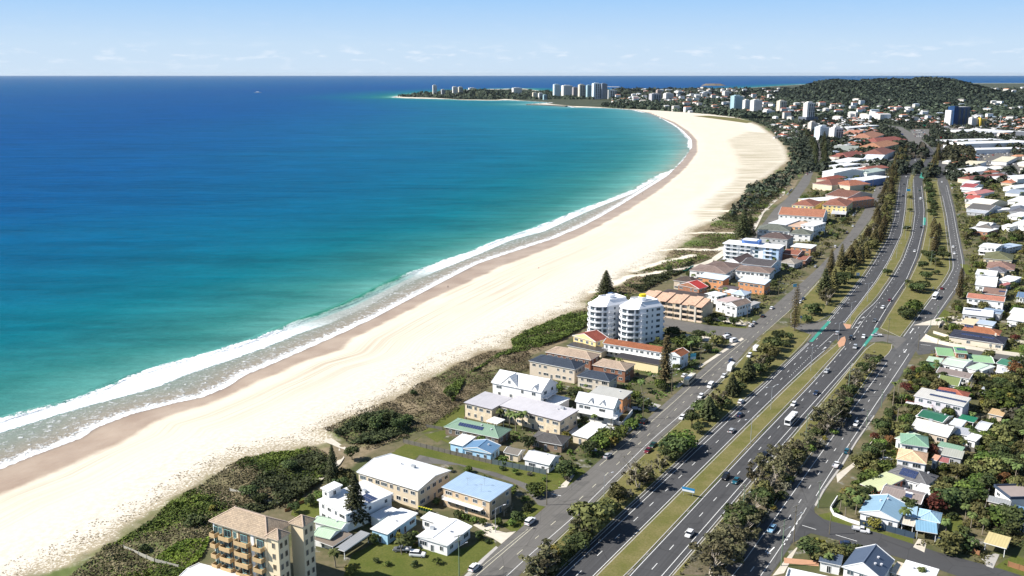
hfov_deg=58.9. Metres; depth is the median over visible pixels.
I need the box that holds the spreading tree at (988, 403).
[980,398,997,411]
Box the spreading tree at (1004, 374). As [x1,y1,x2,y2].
[998,372,1011,377]
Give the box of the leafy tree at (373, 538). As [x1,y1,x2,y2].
[368,533,378,543]
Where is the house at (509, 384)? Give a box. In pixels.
[491,369,557,400]
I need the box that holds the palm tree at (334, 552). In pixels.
[328,548,340,567]
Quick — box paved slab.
[569,426,579,433]
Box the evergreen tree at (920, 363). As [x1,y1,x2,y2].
[917,361,930,366]
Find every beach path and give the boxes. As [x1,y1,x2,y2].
[319,449,343,480]
[322,438,345,448]
[673,258,713,269]
[712,185,787,260]
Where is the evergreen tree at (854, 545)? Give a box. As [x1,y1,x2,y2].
[851,543,862,552]
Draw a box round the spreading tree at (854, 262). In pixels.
[847,258,859,267]
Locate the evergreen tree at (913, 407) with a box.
[907,404,922,411]
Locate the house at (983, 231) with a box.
[972,226,998,235]
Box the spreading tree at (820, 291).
[818,288,827,301]
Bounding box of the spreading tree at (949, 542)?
[934,530,964,553]
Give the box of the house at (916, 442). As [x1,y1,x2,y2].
[900,433,928,451]
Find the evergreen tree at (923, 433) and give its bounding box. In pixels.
[915,431,929,435]
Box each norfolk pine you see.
[322,444,339,483]
[343,471,370,526]
[595,270,615,293]
[658,335,673,381]
[697,396,719,419]
[724,374,740,395]
[731,210,753,238]
[739,358,758,380]
[748,214,756,236]
[788,284,803,330]
[814,268,833,294]
[823,153,827,161]
[823,249,835,275]
[830,267,839,290]
[836,245,846,268]
[846,247,855,263]
[853,243,857,254]
[854,246,866,263]
[862,228,869,238]
[862,241,871,252]
[863,246,872,257]
[870,227,879,242]
[871,206,881,219]
[874,217,880,224]
[878,222,887,238]
[878,230,884,241]
[880,185,887,194]
[880,203,890,214]
[881,214,889,226]
[928,225,938,236]
[929,240,939,251]
[931,230,939,241]
[955,268,964,298]
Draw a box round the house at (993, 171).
[985,170,998,173]
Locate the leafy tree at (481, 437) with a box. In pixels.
[475,435,485,439]
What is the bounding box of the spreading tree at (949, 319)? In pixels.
[944,316,952,321]
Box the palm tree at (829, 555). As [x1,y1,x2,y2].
[824,552,834,560]
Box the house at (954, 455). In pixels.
[941,447,964,463]
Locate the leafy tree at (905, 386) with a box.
[900,382,912,391]
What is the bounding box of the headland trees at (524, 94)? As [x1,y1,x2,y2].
[398,88,613,99]
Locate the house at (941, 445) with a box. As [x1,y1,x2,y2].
[937,441,964,455]
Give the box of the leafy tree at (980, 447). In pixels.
[974,445,984,452]
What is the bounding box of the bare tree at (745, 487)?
[739,481,754,495]
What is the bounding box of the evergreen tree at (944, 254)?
[936,251,950,259]
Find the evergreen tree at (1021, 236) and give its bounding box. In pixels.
[1017,234,1023,239]
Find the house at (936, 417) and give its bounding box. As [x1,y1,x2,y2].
[917,409,952,425]
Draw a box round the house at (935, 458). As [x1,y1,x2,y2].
[931,454,940,468]
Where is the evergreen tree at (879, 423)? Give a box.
[871,418,891,429]
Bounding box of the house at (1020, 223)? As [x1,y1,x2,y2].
[1012,219,1023,230]
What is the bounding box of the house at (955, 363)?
[941,356,972,371]
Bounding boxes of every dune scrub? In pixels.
[70,446,330,575]
[322,342,530,448]
[512,177,787,362]
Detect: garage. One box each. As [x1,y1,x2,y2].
[503,446,524,461]
[544,395,569,406]
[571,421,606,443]
[751,301,760,310]
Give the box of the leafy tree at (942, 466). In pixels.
[938,462,949,470]
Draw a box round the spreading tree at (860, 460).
[850,453,869,469]
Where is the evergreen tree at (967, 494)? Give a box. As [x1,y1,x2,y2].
[955,486,978,506]
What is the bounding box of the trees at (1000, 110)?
[611,77,1023,118]
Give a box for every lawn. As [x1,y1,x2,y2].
[291,497,319,517]
[344,540,473,575]
[391,451,410,458]
[395,444,558,491]
[409,436,585,485]
[422,405,464,432]
[424,430,446,441]
[453,539,492,573]
[460,539,495,575]
[502,504,544,531]
[698,116,750,122]
[706,321,745,327]
[819,512,852,525]
[859,525,912,543]
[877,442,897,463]
[924,301,950,317]
[941,515,964,533]
[960,264,984,274]
[995,555,1023,575]
[1005,347,1023,352]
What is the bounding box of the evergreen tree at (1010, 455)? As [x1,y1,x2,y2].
[1002,453,1018,465]
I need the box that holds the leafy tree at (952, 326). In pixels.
[948,323,958,330]
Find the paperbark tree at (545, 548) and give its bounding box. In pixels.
[518,538,559,575]
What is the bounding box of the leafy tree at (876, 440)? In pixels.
[873,438,887,447]
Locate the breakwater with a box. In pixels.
[526,104,567,106]
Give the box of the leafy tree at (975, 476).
[968,472,988,487]
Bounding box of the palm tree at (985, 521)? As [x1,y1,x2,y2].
[978,518,989,534]
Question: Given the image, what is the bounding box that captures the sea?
[0,76,1023,468]
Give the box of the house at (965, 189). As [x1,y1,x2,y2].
[961,187,981,192]
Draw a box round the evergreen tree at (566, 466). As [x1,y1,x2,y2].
[554,459,574,476]
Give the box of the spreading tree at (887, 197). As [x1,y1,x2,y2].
[884,195,894,200]
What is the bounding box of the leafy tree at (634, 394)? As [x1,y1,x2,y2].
[631,390,641,401]
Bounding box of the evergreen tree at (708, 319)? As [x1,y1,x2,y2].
[703,316,711,323]
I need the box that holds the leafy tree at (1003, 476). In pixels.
[997,472,1010,482]
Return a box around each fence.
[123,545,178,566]
[229,488,276,503]
[403,439,491,463]
[426,424,442,429]
[491,459,545,474]
[860,519,914,538]
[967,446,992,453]
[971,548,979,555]
[1008,561,1023,570]
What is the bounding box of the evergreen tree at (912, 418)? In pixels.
[906,415,923,423]
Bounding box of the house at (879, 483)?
[860,471,904,493]
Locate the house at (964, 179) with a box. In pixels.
[958,173,1007,182]
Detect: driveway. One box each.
[474,522,505,535]
[484,531,515,543]
[637,403,660,410]
[685,334,710,340]
[714,316,749,325]
[784,558,818,565]
[836,463,854,481]
[913,539,926,551]
[916,316,962,325]
[981,553,998,567]
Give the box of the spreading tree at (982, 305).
[977,301,989,308]
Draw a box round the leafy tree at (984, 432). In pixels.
[978,429,997,439]
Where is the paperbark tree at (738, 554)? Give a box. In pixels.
[701,532,746,563]
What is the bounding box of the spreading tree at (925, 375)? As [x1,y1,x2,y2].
[919,371,936,381]
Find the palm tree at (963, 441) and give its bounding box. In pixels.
[959,438,968,450]
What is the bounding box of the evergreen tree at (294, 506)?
[286,501,299,512]
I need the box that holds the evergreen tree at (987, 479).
[977,472,997,489]
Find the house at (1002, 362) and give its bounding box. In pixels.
[996,358,1020,371]
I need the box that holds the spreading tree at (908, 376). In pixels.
[903,374,912,380]
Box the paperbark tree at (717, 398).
[706,388,727,403]
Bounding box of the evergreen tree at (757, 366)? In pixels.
[751,363,761,370]
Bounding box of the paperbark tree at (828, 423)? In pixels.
[816,418,834,432]
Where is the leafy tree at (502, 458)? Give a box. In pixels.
[498,455,508,464]
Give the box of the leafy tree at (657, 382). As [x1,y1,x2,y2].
[653,379,665,385]
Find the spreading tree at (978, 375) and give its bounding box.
[972,371,985,382]
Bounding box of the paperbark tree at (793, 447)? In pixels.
[788,441,810,453]
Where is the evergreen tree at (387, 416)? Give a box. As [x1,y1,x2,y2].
[383,411,397,422]
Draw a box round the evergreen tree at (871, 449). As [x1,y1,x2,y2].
[861,443,878,454]
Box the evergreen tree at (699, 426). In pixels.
[691,422,705,432]
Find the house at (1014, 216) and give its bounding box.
[1007,212,1023,220]
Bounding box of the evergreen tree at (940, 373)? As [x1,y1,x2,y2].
[934,371,947,377]
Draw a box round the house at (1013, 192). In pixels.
[1005,189,1023,196]
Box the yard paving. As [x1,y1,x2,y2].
[910,129,929,138]
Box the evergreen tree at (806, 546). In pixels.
[796,535,823,558]
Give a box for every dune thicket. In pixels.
[230,450,328,511]
[334,408,413,443]
[629,258,693,291]
[712,186,782,222]
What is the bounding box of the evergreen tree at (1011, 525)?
[1000,518,1022,533]
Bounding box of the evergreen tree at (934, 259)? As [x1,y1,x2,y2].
[927,256,939,262]
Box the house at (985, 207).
[966,203,1001,213]
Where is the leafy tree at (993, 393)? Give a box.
[979,387,1014,402]
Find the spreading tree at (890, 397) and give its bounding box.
[886,394,896,402]
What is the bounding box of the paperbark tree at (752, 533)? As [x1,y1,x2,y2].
[727,510,762,539]
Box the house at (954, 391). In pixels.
[936,387,970,396]
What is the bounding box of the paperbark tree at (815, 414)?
[808,406,830,424]
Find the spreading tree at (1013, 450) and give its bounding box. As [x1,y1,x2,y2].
[1007,445,1016,453]
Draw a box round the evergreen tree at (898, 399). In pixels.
[894,396,902,402]
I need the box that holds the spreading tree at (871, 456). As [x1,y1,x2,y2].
[863,451,877,463]
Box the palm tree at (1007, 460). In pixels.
[1002,458,1013,472]
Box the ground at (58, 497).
[0,83,1023,575]
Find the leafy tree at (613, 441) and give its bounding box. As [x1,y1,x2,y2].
[609,436,618,446]
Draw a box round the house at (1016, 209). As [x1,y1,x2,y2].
[1009,205,1023,213]
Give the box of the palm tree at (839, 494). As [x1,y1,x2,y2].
[836,493,845,508]
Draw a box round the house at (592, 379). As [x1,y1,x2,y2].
[576,370,617,389]
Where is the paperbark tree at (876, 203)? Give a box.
[873,199,883,206]
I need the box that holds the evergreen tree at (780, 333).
[771,330,788,337]
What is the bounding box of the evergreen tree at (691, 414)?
[684,409,699,424]
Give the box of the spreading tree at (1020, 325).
[1015,322,1023,330]
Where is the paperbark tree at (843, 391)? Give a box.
[838,387,853,397]
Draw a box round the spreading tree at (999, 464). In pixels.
[982,457,1009,472]
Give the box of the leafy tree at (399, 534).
[394,532,404,537]
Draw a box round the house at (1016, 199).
[1007,196,1023,204]
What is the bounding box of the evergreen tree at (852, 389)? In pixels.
[840,384,858,394]
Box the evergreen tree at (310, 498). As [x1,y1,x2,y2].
[304,493,317,505]
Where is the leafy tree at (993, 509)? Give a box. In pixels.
[983,504,1013,526]
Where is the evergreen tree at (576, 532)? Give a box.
[571,530,592,541]
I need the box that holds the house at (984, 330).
[962,325,1001,335]
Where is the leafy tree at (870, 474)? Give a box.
[856,469,880,480]
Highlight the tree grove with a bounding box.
[941,142,976,162]
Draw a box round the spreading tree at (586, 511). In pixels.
[566,501,614,532]
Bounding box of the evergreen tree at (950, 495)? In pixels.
[930,486,963,509]
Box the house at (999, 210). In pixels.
[995,208,1009,212]
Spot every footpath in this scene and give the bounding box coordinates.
[465,546,497,575]
[558,474,574,487]
[698,338,742,367]
[773,547,796,575]
[815,415,873,505]
[920,336,1015,352]
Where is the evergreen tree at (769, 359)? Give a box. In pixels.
[759,356,774,364]
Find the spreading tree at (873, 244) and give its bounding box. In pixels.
[867,240,878,251]
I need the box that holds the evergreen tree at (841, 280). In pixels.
[829,276,846,287]
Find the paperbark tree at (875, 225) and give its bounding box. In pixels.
[866,223,879,230]
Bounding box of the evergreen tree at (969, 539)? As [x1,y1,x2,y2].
[952,530,979,550]
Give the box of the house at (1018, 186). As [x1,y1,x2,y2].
[1003,184,1023,190]
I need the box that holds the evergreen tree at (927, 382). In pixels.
[921,379,931,386]
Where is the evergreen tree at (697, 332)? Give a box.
[691,330,705,336]
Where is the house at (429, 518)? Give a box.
[421,511,447,528]
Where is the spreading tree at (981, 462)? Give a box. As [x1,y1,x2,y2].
[975,459,989,473]
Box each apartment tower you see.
[432,85,436,93]
[452,86,457,93]
[512,87,521,93]
[553,84,560,97]
[561,85,572,95]
[572,87,577,95]
[578,84,585,96]
[586,85,591,96]
[587,292,627,338]
[592,83,600,98]
[601,83,607,98]
[607,89,616,98]
[618,293,664,343]
[649,93,660,101]
[663,92,673,98]
[722,91,730,95]
[730,95,742,108]
[742,99,749,108]
[750,99,761,110]
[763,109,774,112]
[776,100,786,110]
[798,101,817,121]
[807,121,817,130]
[814,125,829,139]
[829,126,843,138]
[944,106,970,124]
[968,117,977,125]
[978,118,986,125]
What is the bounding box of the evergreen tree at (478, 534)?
[474,531,485,538]
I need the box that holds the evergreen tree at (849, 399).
[836,395,853,404]
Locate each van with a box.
[707,381,713,388]
[729,337,737,342]
[932,292,938,298]
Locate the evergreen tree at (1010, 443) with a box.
[1008,441,1018,449]
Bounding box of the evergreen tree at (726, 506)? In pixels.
[722,503,734,510]
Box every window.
[224,529,230,537]
[225,542,231,547]
[226,552,232,558]
[226,563,232,568]
[240,534,246,542]
[241,547,247,553]
[242,558,248,564]
[243,568,249,574]
[256,539,263,547]
[257,552,263,558]
[258,562,264,568]
[420,540,426,545]
[847,570,853,575]
[912,463,920,467]
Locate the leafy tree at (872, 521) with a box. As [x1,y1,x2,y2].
[867,516,881,527]
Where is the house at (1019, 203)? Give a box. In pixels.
[1012,202,1023,205]
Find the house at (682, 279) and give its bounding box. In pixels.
[673,276,700,288]
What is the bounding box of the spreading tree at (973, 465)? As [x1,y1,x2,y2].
[964,458,986,473]
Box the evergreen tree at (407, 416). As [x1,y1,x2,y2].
[401,413,413,421]
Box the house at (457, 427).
[444,417,511,443]
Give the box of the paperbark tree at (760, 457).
[752,452,774,474]
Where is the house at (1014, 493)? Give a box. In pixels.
[994,484,1023,506]
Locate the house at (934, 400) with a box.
[905,387,970,418]
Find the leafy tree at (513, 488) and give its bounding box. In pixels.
[509,483,517,495]
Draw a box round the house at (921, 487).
[913,483,930,498]
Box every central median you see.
[596,343,840,575]
[845,158,924,325]
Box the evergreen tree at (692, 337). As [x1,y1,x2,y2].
[685,335,702,346]
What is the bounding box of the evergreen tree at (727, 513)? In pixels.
[722,507,750,526]
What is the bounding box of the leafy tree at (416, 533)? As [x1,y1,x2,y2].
[408,530,418,543]
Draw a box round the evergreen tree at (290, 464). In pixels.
[281,459,297,469]
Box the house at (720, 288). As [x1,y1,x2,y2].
[717,285,739,294]
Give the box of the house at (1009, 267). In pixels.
[986,261,1015,274]
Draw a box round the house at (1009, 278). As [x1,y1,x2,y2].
[998,275,1021,284]
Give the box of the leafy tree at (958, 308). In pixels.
[955,305,962,310]
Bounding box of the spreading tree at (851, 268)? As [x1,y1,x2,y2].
[840,265,858,275]
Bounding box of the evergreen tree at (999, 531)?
[991,528,1006,535]
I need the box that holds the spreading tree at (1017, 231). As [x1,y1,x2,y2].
[1014,229,1023,233]
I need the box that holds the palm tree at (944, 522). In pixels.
[941,518,950,534]
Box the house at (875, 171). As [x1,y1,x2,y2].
[861,168,885,176]
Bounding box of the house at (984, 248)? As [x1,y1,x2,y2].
[978,243,1003,254]
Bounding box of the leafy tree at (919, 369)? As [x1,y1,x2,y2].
[915,367,922,372]
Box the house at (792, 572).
[786,568,824,575]
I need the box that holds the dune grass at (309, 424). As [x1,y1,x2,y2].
[0,227,691,575]
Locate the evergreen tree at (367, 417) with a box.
[363,415,370,420]
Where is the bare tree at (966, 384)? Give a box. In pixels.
[959,375,975,387]
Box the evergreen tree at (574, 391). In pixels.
[566,387,583,396]
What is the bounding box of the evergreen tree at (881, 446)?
[869,442,886,453]
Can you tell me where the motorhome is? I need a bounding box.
[727,362,734,371]
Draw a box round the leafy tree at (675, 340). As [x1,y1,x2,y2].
[670,337,682,346]
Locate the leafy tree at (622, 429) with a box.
[613,425,628,435]
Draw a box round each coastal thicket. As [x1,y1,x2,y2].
[729,118,806,215]
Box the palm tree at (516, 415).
[509,413,519,430]
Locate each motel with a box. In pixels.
[603,338,663,359]
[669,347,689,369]
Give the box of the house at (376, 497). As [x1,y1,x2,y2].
[317,480,392,531]
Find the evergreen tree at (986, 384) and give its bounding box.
[980,380,1003,390]
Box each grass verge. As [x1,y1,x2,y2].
[523,334,809,572]
[753,326,810,357]
[791,159,908,322]
[881,181,949,336]
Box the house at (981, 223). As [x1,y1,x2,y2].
[976,222,995,225]
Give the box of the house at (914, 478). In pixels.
[888,464,938,489]
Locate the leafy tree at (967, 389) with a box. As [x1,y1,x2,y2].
[960,386,973,396]
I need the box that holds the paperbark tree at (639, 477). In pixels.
[621,463,653,487]
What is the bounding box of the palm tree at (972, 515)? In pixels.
[966,511,978,527]
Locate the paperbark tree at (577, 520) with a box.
[570,514,587,531]
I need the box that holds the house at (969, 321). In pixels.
[960,318,978,325]
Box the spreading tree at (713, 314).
[708,312,719,319]
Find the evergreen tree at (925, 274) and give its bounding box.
[919,271,932,278]
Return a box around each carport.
[336,530,369,558]
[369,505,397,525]
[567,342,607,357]
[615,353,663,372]
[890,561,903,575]
[915,519,937,538]
[926,356,943,368]
[976,319,996,327]
[984,531,1010,556]
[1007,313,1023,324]
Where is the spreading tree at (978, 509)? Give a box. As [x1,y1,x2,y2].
[969,502,991,522]
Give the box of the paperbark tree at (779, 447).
[766,443,791,458]
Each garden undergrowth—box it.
[480,343,698,530]
[527,525,590,574]
[664,175,876,337]
[679,349,876,574]
[858,367,1023,565]
[930,183,1023,366]
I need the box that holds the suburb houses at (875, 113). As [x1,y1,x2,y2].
[611,87,1023,139]
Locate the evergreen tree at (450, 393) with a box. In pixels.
[446,390,455,397]
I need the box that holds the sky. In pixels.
[0,0,1023,84]
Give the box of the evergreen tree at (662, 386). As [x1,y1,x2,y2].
[657,383,666,389]
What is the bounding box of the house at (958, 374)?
[936,367,973,382]
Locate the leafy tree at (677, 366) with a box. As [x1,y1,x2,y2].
[672,364,681,368]
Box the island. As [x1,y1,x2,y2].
[701,83,725,85]
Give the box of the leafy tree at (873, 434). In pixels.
[869,432,879,438]
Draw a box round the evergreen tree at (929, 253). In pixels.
[922,251,936,256]
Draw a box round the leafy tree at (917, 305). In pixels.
[903,299,923,311]
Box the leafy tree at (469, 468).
[463,465,472,471]
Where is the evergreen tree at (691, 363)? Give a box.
[687,361,695,368]
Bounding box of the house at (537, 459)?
[523,450,560,472]
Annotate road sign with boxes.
[682,486,694,496]
[690,353,695,359]
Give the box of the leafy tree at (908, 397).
[902,394,913,401]
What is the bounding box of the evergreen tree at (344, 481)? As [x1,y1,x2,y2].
[330,476,349,488]
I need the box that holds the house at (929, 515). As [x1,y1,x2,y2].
[917,508,942,531]
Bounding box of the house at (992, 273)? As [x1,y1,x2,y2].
[975,269,997,277]
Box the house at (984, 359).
[966,354,994,365]
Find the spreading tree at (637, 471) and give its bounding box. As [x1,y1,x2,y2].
[635,468,655,482]
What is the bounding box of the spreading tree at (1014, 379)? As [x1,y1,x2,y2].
[1005,374,1020,385]
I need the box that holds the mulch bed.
[681,379,855,574]
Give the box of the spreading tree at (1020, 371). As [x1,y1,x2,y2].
[1016,368,1023,376]
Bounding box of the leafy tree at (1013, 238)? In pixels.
[1010,236,1017,242]
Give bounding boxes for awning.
[314,531,351,548]
[486,416,504,426]
[723,289,737,295]
[831,210,846,216]
[900,516,914,530]
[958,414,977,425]
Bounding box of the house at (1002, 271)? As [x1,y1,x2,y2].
[988,266,1007,276]
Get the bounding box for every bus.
[683,372,695,384]
[784,411,797,425]
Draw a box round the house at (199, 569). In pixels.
[179,562,243,575]
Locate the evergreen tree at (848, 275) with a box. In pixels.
[836,272,854,280]
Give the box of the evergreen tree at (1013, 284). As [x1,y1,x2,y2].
[1010,281,1018,290]
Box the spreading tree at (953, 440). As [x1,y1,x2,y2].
[947,435,962,445]
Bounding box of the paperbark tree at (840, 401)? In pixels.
[821,395,850,417]
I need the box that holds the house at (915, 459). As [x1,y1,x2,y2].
[896,448,927,471]
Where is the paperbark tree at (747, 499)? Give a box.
[739,492,769,514]
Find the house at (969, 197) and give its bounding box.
[965,195,984,201]
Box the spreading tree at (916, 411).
[913,408,920,414]
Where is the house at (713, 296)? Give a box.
[704,291,727,303]
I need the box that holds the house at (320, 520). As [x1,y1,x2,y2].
[314,515,349,531]
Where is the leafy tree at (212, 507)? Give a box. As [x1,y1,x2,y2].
[208,504,216,510]
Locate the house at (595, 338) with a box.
[572,330,608,346]
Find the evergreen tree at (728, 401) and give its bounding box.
[716,396,732,407]
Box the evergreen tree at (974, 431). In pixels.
[969,428,979,434]
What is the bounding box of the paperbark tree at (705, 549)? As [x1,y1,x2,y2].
[701,546,731,572]
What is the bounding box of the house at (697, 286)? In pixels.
[677,280,707,293]
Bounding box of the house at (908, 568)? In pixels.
[898,560,938,575]
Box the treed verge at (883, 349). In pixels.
[672,343,891,575]
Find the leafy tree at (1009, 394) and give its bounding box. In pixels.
[1001,392,1014,403]
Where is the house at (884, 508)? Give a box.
[859,494,906,527]
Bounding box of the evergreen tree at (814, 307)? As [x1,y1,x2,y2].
[801,303,824,314]
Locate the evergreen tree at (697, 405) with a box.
[690,399,705,411]
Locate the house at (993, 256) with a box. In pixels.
[983,251,1013,262]
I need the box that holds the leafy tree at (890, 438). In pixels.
[884,435,895,443]
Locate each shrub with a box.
[139,543,150,550]
[183,513,207,527]
[350,421,366,431]
[410,389,417,394]
[410,560,418,567]
[431,557,441,563]
[432,497,441,504]
[453,509,464,517]
[461,514,470,519]
[469,516,479,522]
[507,518,516,524]
[510,510,527,520]
[521,495,530,502]
[522,503,532,511]
[554,555,569,567]
[615,502,622,509]
[623,489,633,497]
[675,334,685,339]
[757,513,769,522]
[765,497,774,507]
[774,490,788,499]
[777,480,791,489]
[781,340,790,346]
[785,476,794,481]
[794,467,802,473]
[801,314,813,321]
[803,443,815,450]
[809,427,824,433]
[814,441,826,447]
[830,429,839,434]
[834,420,844,426]
[931,270,940,274]
[945,512,958,519]
[957,524,971,534]
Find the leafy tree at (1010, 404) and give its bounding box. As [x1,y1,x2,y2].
[1001,400,1017,408]
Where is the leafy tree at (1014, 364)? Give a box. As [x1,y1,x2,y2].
[1005,360,1023,372]
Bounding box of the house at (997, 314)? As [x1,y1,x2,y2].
[984,307,1003,320]
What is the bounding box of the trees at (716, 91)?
[612,86,1023,96]
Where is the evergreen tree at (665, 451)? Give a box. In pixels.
[657,447,679,458]
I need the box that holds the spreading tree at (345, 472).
[337,466,356,478]
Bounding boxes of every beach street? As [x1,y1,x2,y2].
[718,172,812,260]
[813,140,821,171]
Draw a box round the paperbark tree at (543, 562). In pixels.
[529,553,560,575]
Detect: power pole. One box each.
[455,535,467,575]
[781,519,790,565]
[793,505,802,544]
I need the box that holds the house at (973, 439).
[965,433,981,447]
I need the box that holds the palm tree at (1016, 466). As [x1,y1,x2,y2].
[1010,462,1023,475]
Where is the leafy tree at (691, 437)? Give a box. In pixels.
[668,429,697,449]
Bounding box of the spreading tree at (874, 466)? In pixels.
[867,462,881,473]
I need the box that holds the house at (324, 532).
[314,526,340,548]
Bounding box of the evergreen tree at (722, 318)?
[718,316,726,322]
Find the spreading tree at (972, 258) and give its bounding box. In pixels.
[969,256,977,261]
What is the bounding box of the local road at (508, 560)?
[470,157,893,575]
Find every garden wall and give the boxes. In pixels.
[615,407,632,424]
[830,495,859,524]
[925,334,1022,355]
[933,331,948,336]
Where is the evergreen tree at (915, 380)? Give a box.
[911,378,920,383]
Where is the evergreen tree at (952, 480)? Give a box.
[943,476,958,487]
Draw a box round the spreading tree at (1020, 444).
[1012,440,1023,452]
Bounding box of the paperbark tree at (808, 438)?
[799,433,816,445]
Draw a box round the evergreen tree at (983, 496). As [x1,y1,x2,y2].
[976,489,989,499]
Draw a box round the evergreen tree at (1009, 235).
[1007,233,1018,237]
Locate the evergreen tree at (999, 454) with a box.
[989,450,1009,462]
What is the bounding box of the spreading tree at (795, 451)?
[791,448,806,461]
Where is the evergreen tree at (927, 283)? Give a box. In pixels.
[916,280,930,289]
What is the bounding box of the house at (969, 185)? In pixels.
[960,183,982,188]
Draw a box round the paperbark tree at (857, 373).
[850,366,864,379]
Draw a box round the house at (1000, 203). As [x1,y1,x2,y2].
[965,198,1008,207]
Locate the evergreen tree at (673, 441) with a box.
[658,435,688,452]
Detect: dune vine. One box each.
[103,446,327,575]
[147,536,209,575]
[443,310,588,400]
[513,179,787,352]
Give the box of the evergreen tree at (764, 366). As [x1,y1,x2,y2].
[755,363,769,372]
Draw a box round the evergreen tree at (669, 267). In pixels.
[664,265,672,270]
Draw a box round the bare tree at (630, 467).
[621,454,645,480]
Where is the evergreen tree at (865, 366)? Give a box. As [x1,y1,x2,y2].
[855,361,871,373]
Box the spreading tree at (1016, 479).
[1008,475,1023,485]
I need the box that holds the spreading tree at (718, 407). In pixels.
[713,399,722,412]
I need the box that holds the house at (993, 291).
[982,287,1007,296]
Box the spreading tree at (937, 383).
[930,378,948,389]
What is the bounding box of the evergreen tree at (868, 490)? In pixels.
[857,485,877,499]
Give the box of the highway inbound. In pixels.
[628,146,933,575]
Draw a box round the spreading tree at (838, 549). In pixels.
[829,542,847,556]
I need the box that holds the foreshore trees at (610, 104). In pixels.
[601,101,801,117]
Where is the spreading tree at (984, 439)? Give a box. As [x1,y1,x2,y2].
[979,434,995,445]
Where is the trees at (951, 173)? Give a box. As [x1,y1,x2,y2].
[796,103,1023,183]
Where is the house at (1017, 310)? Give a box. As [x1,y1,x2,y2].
[1009,307,1023,314]
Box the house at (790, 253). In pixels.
[782,249,805,260]
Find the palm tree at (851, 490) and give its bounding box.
[845,487,856,506]
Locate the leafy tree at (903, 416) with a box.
[899,413,915,423]
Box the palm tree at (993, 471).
[987,469,996,475]
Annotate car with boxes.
[409,549,425,557]
[468,562,479,571]
[524,517,535,525]
[603,452,611,458]
[640,418,647,423]
[644,447,652,453]
[648,441,656,447]
[684,528,694,537]
[721,471,729,480]
[728,428,735,432]
[731,477,740,483]
[767,523,776,532]
[840,540,852,545]
[843,448,850,453]
[853,420,858,426]
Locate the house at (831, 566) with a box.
[819,553,842,574]
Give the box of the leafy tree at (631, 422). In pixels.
[624,418,639,428]
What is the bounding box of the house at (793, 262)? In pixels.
[781,258,802,268]
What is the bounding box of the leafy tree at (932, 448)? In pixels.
[927,443,938,455]
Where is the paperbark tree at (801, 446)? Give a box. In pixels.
[782,438,804,450]
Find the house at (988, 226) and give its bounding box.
[976,223,999,229]
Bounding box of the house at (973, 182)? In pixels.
[962,180,980,184]
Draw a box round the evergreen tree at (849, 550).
[838,542,852,555]
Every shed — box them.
[939,457,949,464]
[949,418,966,426]
[966,362,988,372]
[978,365,995,373]
[987,495,1011,505]
[988,408,1005,420]
[995,367,1006,373]
[999,282,1011,288]
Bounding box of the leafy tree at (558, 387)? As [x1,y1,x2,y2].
[556,384,562,392]
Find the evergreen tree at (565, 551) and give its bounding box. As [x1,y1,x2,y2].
[556,543,577,558]
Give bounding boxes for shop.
[940,138,1004,141]
[944,129,1006,132]
[949,140,1023,147]
[959,166,1001,174]
[965,160,986,165]
[974,147,1023,153]
[979,130,1012,135]
[991,156,1016,164]
[997,174,1023,184]
[1015,131,1023,135]
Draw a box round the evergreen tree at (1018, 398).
[1009,394,1022,403]
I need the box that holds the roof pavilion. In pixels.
[320,481,342,497]
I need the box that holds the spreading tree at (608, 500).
[597,497,617,513]
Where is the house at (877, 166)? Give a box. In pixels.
[856,165,888,171]
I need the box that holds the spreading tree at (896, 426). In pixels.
[888,421,914,435]
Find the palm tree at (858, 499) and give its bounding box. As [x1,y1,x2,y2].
[852,495,864,513]
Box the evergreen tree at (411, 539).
[399,532,415,545]
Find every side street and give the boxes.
[416,455,580,506]
[663,317,746,338]
[790,505,1020,575]
[916,341,1014,359]
[997,136,1019,172]
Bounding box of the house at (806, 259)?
[796,255,812,265]
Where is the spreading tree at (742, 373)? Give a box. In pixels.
[733,369,749,381]
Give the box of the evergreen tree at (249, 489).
[238,484,259,496]
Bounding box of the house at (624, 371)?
[592,358,634,382]
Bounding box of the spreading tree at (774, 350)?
[766,347,780,356]
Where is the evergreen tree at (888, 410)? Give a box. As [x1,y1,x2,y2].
[883,407,893,413]
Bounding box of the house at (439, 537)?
[416,517,471,555]
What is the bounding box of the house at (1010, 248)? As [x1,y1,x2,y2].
[1002,243,1022,252]
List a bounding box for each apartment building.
[208,506,315,575]
[356,453,451,508]
[441,471,512,519]
[463,391,511,423]
[499,395,578,434]
[528,355,585,383]
[545,346,600,369]
[589,385,632,412]
[645,290,712,322]
[663,289,707,297]
[690,264,734,279]
[698,272,729,289]
[707,261,741,274]
[716,296,741,312]
[722,238,784,260]
[725,298,751,316]
[735,265,774,279]
[738,276,770,294]
[741,257,780,273]
[757,224,791,237]
[760,232,793,247]
[769,218,799,225]
[778,207,827,221]
[787,221,807,231]
[789,228,813,241]
[790,243,816,255]
[792,199,821,208]
[798,197,844,207]
[801,221,825,236]
[812,178,846,190]
[816,175,845,181]
[822,197,852,214]
[826,189,871,198]
[828,163,860,168]
[829,151,860,157]
[830,157,865,163]
[834,145,859,150]
[838,180,869,190]
[849,131,883,138]
[849,175,888,185]
[859,140,898,148]
[861,147,894,157]
[863,136,906,142]
[864,154,887,161]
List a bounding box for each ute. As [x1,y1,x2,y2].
[393,545,411,552]
[632,406,642,409]
[832,461,840,468]
[852,525,869,533]
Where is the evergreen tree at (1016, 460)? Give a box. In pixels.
[1009,457,1023,474]
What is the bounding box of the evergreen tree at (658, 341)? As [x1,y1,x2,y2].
[653,339,665,344]

